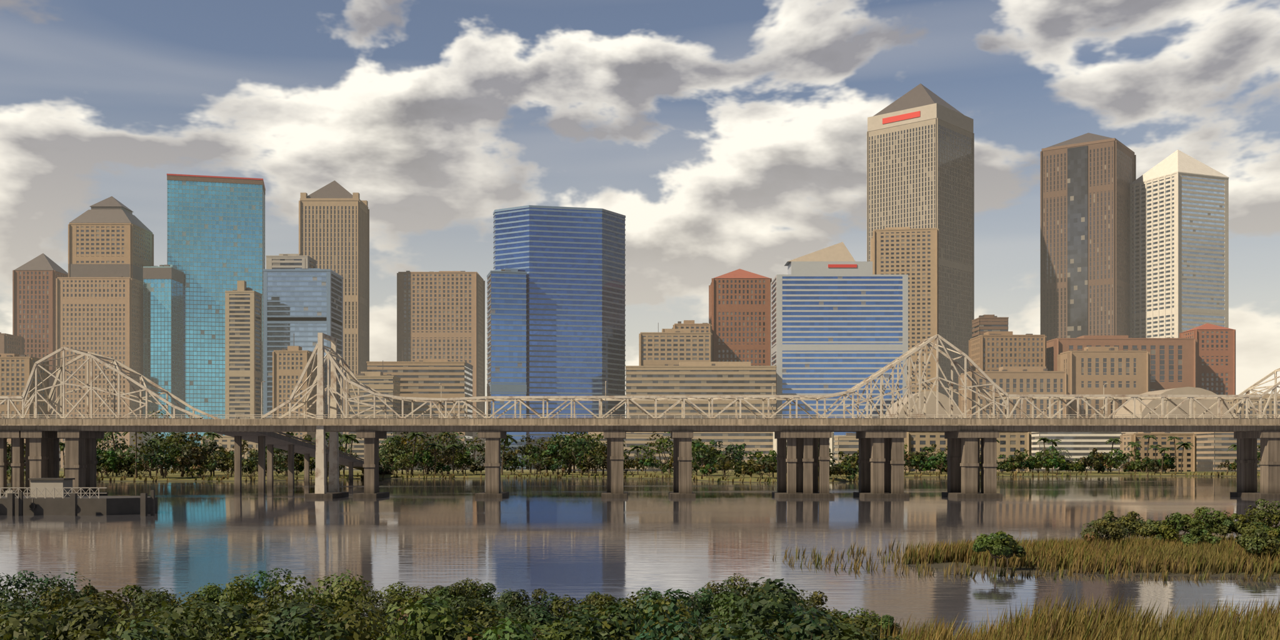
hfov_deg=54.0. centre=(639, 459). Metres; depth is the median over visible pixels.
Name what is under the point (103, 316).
building base
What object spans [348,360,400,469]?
building
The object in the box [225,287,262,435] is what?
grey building
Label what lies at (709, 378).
building
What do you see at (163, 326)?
building wing
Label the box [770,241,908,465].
office building
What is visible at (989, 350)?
tan building
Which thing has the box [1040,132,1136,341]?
brown building
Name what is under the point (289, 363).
building
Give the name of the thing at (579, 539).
river water
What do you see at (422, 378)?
building
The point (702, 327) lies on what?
building step
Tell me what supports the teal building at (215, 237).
on the terrain at (417, 474)
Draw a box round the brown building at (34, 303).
[12,253,68,418]
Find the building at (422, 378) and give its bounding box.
[366,359,473,469]
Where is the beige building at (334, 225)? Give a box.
[298,180,369,468]
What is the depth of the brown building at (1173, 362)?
978.65 m
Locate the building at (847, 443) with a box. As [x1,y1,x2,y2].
[833,432,858,464]
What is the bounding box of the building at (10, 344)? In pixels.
[0,332,24,354]
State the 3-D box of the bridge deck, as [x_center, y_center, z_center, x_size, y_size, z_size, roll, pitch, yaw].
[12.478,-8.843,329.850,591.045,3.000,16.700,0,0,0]
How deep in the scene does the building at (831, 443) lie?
911.60 m
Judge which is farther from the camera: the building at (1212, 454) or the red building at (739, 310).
the red building at (739, 310)
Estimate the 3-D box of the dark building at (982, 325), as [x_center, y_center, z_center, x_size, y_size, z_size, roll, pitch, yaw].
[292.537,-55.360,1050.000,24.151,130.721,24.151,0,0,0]
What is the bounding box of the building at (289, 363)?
[272,333,317,469]
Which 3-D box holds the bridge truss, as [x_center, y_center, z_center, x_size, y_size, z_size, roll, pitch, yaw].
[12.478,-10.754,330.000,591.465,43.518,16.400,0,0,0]
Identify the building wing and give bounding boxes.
[143,264,183,468]
[486,268,526,469]
[1057,346,1149,418]
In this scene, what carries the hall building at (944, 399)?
on the terrain at (417, 474)
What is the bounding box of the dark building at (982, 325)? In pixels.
[971,314,1008,338]
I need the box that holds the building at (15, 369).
[0,353,49,443]
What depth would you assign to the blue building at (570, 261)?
992.46 m
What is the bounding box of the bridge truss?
[0,332,1279,493]
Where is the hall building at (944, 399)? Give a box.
[885,390,961,418]
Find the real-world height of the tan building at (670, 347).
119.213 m
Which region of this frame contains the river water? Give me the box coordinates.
[0,476,1279,638]
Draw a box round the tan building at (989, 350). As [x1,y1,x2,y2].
[968,318,1046,371]
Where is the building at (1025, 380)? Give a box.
[958,360,1068,433]
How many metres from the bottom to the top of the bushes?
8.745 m
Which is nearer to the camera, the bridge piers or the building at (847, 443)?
the bridge piers
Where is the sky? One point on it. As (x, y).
(727, 136)
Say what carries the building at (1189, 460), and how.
on the terrain at (417, 474)
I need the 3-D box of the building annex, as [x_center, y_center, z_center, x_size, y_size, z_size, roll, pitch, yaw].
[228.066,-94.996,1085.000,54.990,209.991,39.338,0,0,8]
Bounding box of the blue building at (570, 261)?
[493,205,625,469]
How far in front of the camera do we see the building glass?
998.99 m
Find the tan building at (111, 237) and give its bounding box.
[68,196,153,281]
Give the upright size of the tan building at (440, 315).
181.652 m
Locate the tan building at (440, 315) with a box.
[396,270,484,466]
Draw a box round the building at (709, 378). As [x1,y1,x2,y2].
[625,361,776,469]
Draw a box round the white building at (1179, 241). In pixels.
[1130,149,1228,338]
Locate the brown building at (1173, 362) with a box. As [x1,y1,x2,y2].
[1046,335,1197,391]
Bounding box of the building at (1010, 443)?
[903,407,1031,471]
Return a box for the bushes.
[0,498,1279,639]
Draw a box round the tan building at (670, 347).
[638,322,711,365]
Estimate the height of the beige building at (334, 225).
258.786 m
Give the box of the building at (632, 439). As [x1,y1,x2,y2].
[564,431,662,471]
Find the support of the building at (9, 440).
on the terrain at (417, 474)
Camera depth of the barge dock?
225.00 m
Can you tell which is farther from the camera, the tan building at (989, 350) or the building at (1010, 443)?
the tan building at (989, 350)
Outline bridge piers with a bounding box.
[0,430,1279,498]
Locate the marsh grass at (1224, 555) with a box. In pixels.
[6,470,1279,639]
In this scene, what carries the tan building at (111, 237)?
on the building base at (103, 316)
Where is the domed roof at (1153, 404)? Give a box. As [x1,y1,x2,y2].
[1115,386,1238,434]
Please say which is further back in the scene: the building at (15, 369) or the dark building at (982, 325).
the dark building at (982, 325)
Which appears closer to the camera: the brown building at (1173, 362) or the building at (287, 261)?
the brown building at (1173, 362)
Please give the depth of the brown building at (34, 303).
1132.39 m
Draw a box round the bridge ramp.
[213,431,389,492]
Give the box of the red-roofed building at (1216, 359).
[1179,323,1235,394]
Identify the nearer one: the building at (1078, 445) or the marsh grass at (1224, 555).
the marsh grass at (1224, 555)
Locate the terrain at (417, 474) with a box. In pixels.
[6,467,1279,578]
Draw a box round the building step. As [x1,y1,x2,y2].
[672,320,711,333]
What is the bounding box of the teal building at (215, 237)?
[166,173,265,467]
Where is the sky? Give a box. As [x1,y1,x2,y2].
[0,0,1279,418]
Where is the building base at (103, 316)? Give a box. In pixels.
[56,276,143,468]
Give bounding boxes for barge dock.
[0,478,157,516]
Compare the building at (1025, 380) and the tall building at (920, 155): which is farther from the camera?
the tall building at (920, 155)
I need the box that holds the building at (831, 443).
[773,431,833,466]
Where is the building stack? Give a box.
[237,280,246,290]
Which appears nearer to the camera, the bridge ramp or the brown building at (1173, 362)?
the bridge ramp
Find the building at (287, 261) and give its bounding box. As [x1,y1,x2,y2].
[266,253,316,269]
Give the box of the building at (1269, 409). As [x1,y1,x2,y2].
[1225,393,1279,418]
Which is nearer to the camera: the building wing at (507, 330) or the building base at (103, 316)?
the building wing at (507, 330)
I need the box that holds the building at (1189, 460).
[1120,431,1196,471]
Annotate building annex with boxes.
[870,226,938,394]
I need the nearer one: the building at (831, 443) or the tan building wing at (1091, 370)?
the building at (831, 443)
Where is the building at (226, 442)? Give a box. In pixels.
[200,433,297,471]
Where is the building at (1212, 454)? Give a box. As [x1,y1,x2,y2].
[1193,431,1259,471]
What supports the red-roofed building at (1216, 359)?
on the terrain at (417, 474)
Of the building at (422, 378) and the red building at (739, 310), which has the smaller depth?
the building at (422, 378)
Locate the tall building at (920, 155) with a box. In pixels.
[866,83,974,406]
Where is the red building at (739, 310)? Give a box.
[708,268,771,365]
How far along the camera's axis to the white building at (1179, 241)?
1156.80 m
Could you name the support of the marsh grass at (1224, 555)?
on the terrain at (417, 474)
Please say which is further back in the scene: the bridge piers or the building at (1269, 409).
the building at (1269, 409)
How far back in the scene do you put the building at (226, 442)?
873.26 m
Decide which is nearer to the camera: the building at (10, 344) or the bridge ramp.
the bridge ramp
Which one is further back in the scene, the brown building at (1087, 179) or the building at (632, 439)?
the brown building at (1087, 179)
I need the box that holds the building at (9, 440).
[6,438,60,470]
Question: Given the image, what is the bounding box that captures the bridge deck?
[0,418,1279,431]
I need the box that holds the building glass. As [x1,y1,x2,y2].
[263,258,343,468]
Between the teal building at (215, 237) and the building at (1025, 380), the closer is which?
the building at (1025, 380)
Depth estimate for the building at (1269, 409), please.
916.26 m
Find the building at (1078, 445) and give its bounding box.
[1031,405,1121,470]

